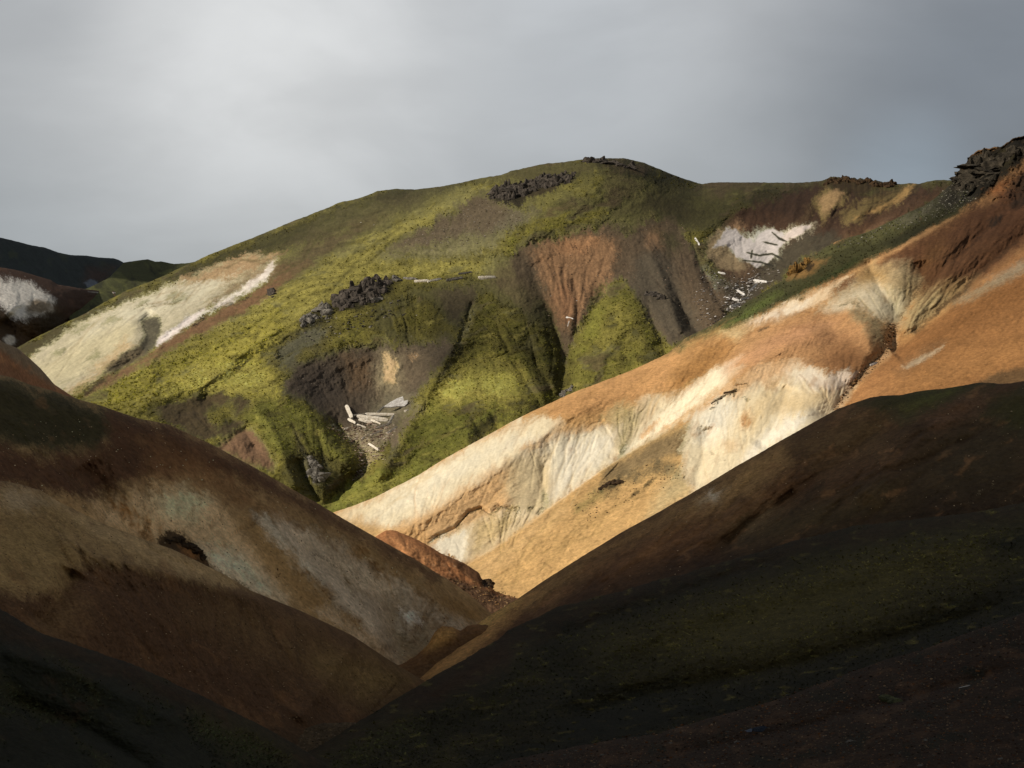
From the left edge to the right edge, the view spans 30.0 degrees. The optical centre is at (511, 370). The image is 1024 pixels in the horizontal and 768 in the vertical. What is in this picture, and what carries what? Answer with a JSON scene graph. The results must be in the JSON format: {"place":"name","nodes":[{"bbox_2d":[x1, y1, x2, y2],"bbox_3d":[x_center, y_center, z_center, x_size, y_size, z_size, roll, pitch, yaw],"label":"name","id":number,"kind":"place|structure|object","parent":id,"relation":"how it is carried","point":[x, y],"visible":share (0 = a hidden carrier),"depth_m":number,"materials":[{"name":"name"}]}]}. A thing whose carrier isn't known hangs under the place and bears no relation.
{"place":"outdoors","nodes":[
{"label":"outdoors","id":0,"kind":"place"},
{"bbox_2d":[0,341,73,397],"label":"clay hill","id":1,"kind":"structure","parent":0,"point":[16,363],"depth_m":481.21,"materials":[{"name":"soil"}]},
{"bbox_2d":[0,267,115,347],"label":"clay hill","id":2,"kind":"structure","parent":0,"point":[32,306],"depth_m":1098.64,"materials":[{"name":"brown soil"}]},
{"bbox_2d":[0,238,122,288],"bbox_3d":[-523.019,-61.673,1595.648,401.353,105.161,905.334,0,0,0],"label":"hill","id":3,"kind":"structure","parent":0,"point":[80,271],"depth_m":1595.65,"materials":[{"name":"soil"}]},
{"bbox_2d":[69,259,192,318],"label":"hill","id":4,"kind":"structure","parent":0,"point":[124,277],"depth_m":1389.65,"materials":[{"name":"green plant"}]},
{"bbox_2d":[0,609,330,767],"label":"mossy slope","id":5,"kind":"structure","parent":0,"point":[124,740],"depth_m":181.25,"materials":[{"name":"green plant"}]},
{"bbox_2d":[0,481,424,744],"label":"slope","id":6,"kind":"structure","parent":0,"point":[161,565],"depth_m":261.79,"materials":[{"name":"soil"}]},
{"bbox_2d":[1,501,396,721],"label":"scree","id":7,"kind":"structure","parent":6,"relation":"on","point":[186,622],"depth_m":258.12,"materials":[{"name":"gravel"}]},
{"bbox_2d":[0,375,490,664],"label":"slope","id":8,"kind":"structure","parent":0,"point":[251,501],"depth_m":353.86,"materials":[{"name":"soil"}]},
{"bbox_2d":[164,536,207,560],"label":"rock outcrop","id":9,"kind":"object","parent":8,"relation":"on","point":[194,548],"visible":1,"depth_m":332.90,"materials":[{"name":"black stone"}]},
{"bbox_2d":[1,417,462,653],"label":"scree","id":10,"kind":"structure","parent":8,"relation":"on","point":[222,524],"depth_m":350.26,"materials":[{"name":"gravel"}]},
{"bbox_2d":[398,624,487,677],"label":"ochre mound","id":11,"kind":"object","parent":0,"point":[444,642],"visible":0.23,"depth_m":357.68,"materials":[{"name":"soil"}]},
{"bbox_2d":[376,530,517,613],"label":"brown ridge","id":12,"kind":"structure","parent":0,"point":[443,565],"depth_m":484.92,"materials":[{"name":"soil"}]},
{"bbox_2d":[449,578,514,609],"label":"gravel","id":13,"kind":"structure","parent":12,"relation":"on","point":[485,594],"depth_m":477.69,"materials":[{"name":"brown gravel"}]},
{"bbox_2d":[483,578,494,587],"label":"boulder","id":14,"kind":"object","parent":12,"relation":"on","point":[490,582],"visible":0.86,"depth_m":488.14,"materials":[{"name":"grey stone"}]},
{"bbox_2d":[17,158,952,511],"bbox_3d":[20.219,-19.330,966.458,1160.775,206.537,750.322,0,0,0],"label":"mountain","id":15,"kind":"structure","parent":0,"point":[763,232],"depth_m":876.06,"materials":[{"name":"plant"}]},
{"bbox_2d":[266,287,276,297],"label":"rock","id":16,"kind":"object","parent":15,"relation":"on","point":[270,291],"visible":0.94,"depth_m":932.57,"materials":[{"name":"grey stone"}]},
{"bbox_2d":[299,312,319,326],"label":"rock outcrop","id":17,"kind":"object","parent":15,"relation":"on","point":[306,319],"visible":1,"depth_m":857.87,"materials":[{"name":"grey stone"}]},
{"bbox_2d":[305,455,330,482],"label":"rock outcrop","id":18,"kind":"object","parent":15,"relation":"on","point":[315,473],"visible":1,"depth_m":671.20,"materials":[{"name":"grey stone"}]},
{"bbox_2d":[311,301,332,318],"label":"rock outcrop","id":19,"kind":"object","parent":15,"relation":"on","point":[323,309],"visible":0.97,"depth_m":866.88,"materials":[{"name":"grey stone"}]},
{"bbox_2d":[345,405,352,418],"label":"stone slab","id":20,"kind":"structure","parent":15,"relation":"on","point":[348,410],"depth_m":763.13,"materials":[{"name":"beige stone"}]},
{"bbox_2d":[295,300,405,345],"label":"scree","id":21,"kind":"structure","parent":15,"relation":"on","point":[370,326],"depth_m":853.29,"materials":[{"name":"stone"}]},
{"bbox_2d":[326,423,395,480],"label":"rubble","id":22,"kind":"object","parent":15,"relation":"on","point":[366,441],"visible":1,"depth_m":731.07,"materials":[{"name":"stone"}]},
{"bbox_2d":[361,430,382,438],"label":"stone slab","id":23,"kind":"structure","parent":22,"relation":"on","point":[372,433],"depth_m":738.77,"materials":[{"name":"stone"}]},
{"bbox_2d":[330,274,392,310],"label":"rock outcrop","id":24,"kind":"object","parent":15,"relation":"on","point":[367,288],"visible":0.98,"depth_m":881.82,"materials":[{"name":"grey stone"}]},
{"bbox_2d":[272,323,453,394],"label":"scree","id":25,"kind":"structure","parent":15,"relation":"on","point":[352,362],"depth_m":812.53,"materials":[{"name":"stone"}]},
{"bbox_2d":[358,418,372,422],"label":"stone slab","id":26,"kind":"structure","parent":15,"relation":"on","point":[364,420],"depth_m":755.13,"materials":[{"name":"beige stone"}]},
{"bbox_2d":[357,414,387,420],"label":"stone slab","id":27,"kind":"structure","parent":15,"relation":"on","point":[369,417],"depth_m":758.18,"materials":[{"name":"beige stone"}]},
{"bbox_2d":[370,297,382,302],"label":"rock","id":28,"kind":"object","parent":15,"relation":"on","point":[375,299],"visible":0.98,"depth_m":873.28,"materials":[{"name":"grey stone"}]},
{"bbox_2d":[365,412,394,415],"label":"stone slab","id":29,"kind":"structure","parent":15,"relation":"on","point":[383,414],"depth_m":763.49,"materials":[{"name":"beige stone"}]},
{"bbox_2d":[384,396,407,407],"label":"stone slab","id":30,"kind":"structure","parent":15,"relation":"on","point":[399,402],"depth_m":768.34,"materials":[{"name":"white stone"}]},
{"bbox_2d":[392,275,402,281],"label":"rock","id":31,"kind":"object","parent":15,"relation":"on","point":[395,278],"visible":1,"depth_m":901.83,"materials":[{"name":"grey stone"}]},
{"bbox_2d":[403,277,417,279],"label":"rock ledge","id":32,"kind":"object","parent":15,"relation":"on","point":[411,278],"visible":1,"depth_m":900.85,"materials":[{"name":"grey stone"}]},
{"bbox_2d":[414,279,427,281],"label":"rock ledge","id":33,"kind":"object","parent":15,"relation":"on","point":[423,280],"visible":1,"depth_m":894.46,"materials":[{"name":"white stone"}]},
{"bbox_2d":[446,276,462,281],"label":"rock ledge","id":34,"kind":"object","parent":15,"relation":"on","point":[454,278],"visible":1,"depth_m":891.04,"materials":[{"name":"grey stone"}]},
{"bbox_2d":[393,196,530,254],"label":"scree","id":35,"kind":"structure","parent":15,"relation":"on","point":[470,222],"depth_m":980.09,"materials":[{"name":"stone"}]},
{"bbox_2d":[21,161,933,508],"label":"moss","id":36,"kind":"object","parent":15,"relation":"on","point":[693,235],"visible":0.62,"depth_m":796.10,"materials":[{"name":"plant"}]},
{"bbox_2d":[478,276,495,279],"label":"rock ledge","id":37,"kind":"object","parent":15,"relation":"on","point":[484,277],"visible":1,"depth_m":889.72,"materials":[{"name":"white stone"}]},
{"bbox_2d":[486,170,575,199],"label":"rock outcrop","id":38,"kind":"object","parent":15,"relation":"on","point":[505,190],"depth_m":1035.82,"materials":[{"name":"grey stone"}]},
{"bbox_2d":[559,385,573,396],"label":"rock outcrop","id":39,"kind":"object","parent":15,"relation":"on","point":[562,393],"visible":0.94,"depth_m":767.72,"materials":[{"name":"grey stone"}]},
{"bbox_2d":[582,156,637,169],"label":"rock outcrop","id":40,"kind":"object","parent":15,"relation":"on","point":[601,160],"visible":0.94,"depth_m":1066.29,"materials":[{"name":"grey stone"}]},
{"bbox_2d":[529,222,722,340],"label":"scree","id":41,"kind":"structure","parent":15,"relation":"on","point":[619,273],"depth_m":900.32,"materials":[{"name":"stone"}]},
{"bbox_2d":[644,291,666,299],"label":"rock outcrop","id":42,"kind":"object","parent":15,"relation":"on","point":[659,296],"visible":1,"depth_m":856.61,"materials":[{"name":"grey stone"}]},
{"bbox_2d":[691,268,779,325],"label":"rubble","id":43,"kind":"object","parent":15,"relation":"on","point":[726,290],"visible":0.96,"depth_m":864.18,"materials":[{"name":"stone"}]},
{"bbox_2d":[753,279,767,282],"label":"stone slab","id":44,"kind":"structure","parent":15,"relation":"on","point":[759,281],"depth_m":882.57,"materials":[{"name":"white stone"}]},
{"bbox_2d":[823,175,896,187],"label":"rock outcrop","id":45,"kind":"object","parent":15,"relation":"on","point":[870,181],"visible":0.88,"depth_m":1042.88,"materials":[{"name":"brown stone"}]},
{"bbox_2d":[0,0,1023,263],"label":"sky","id":46,"kind":"structure","parent":0,"point":[169,131],"materials":[{"name":"grey"}]},
{"bbox_2d":[308,503,1023,767],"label":"mossy slope","id":47,"kind":"structure","parent":0,"point":[480,669],"depth_m":261.94,"materials":[{"name":"green plant"}]},
{"bbox_2d":[333,136,1023,597],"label":"clay ridge","id":48,"kind":"structure","parent":0,"point":[503,512],"depth_m":593.91,"materials":[{"name":"soil"}]},
{"bbox_2d":[598,479,624,489],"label":"rock outcrop","id":49,"kind":"object","parent":48,"relation":"on","point":[613,482],"visible":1,"depth_m":561.10,"materials":[{"name":"brown stone"}]},
{"bbox_2d":[575,463,685,520],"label":"scree","id":50,"kind":"structure","parent":48,"relation":"on","point":[633,488],"depth_m":553.52,"materials":[{"name":"gravel"}]},
{"bbox_2d":[786,257,809,275],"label":"rock outcrop","id":51,"kind":"object","parent":48,"relation":"on","point":[795,267],"visible":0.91,"depth_m":692.45,"materials":[{"name":"orange stone"}]},
{"bbox_2d":[689,195,956,337],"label":"grass","id":52,"kind":"structure","parent":48,"relation":"on","point":[843,260],"depth_m":686.74,"materials":[{"name":"plant"}]},
{"bbox_2d":[833,323,898,409],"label":"rubble","id":53,"kind":"object","parent":48,"relation":"on","point":[888,326],"visible":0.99,"depth_m":602.09,"materials":[{"name":"stone"}]},
{"bbox_2d":[837,185,976,246],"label":"scree","id":54,"kind":"structure","parent":48,"relation":"on","point":[922,212],"depth_m":712.97,"materials":[{"name":"stone"}]},
{"bbox_2d":[949,145,1023,190],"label":"crag","id":55,"kind":"structure","parent":48,"relation":"on","point":[974,167],"depth_m":740.67,"materials":[{"name":"grey stone"}]},
{"bbox_2d":[420,381,1023,680],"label":"slope","id":56,"kind":"structure","parent":0,"point":[802,510],"depth_m":370.20,"materials":[{"name":"soil"}]},
{"bbox_2d":[542,398,1023,593],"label":"scree","id":57,"kind":"structure","parent":56,"relation":"on","point":[805,484],"depth_m":370.93,"materials":[{"name":"gravel"}]},
{"bbox_2d":[488,613,1023,767],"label":"gravel slope","id":58,"kind":"structure","parent":0,"point":[1015,692],"depth_m":169.46,"materials":[{"name":"brown gravel"}]},
{"bbox_2d":[752,726,766,731],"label":"boulder","id":59,"kind":"object","parent":58,"relation":"on","point":[759,729],"visible":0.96,"depth_m":173.22,"materials":[{"name":"stone"}]},
{"bbox_2d":[878,694,901,703],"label":"boulder","id":60,"kind":"object","parent":58,"relation":"on","point":[887,698],"visible":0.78,"depth_m":174.96,"materials":[{"name":"stone"}]},
{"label":"stream bed","id":61,"kind":"object","parent":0,"visible":0},
{"bbox_2d":[298,723,355,748],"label":"gravel","id":62,"kind":"structure","parent":61,"relation":"on","point":[323,733],"depth_m":265.85,"materials":[{"name":"brown gravel"}]}
]}

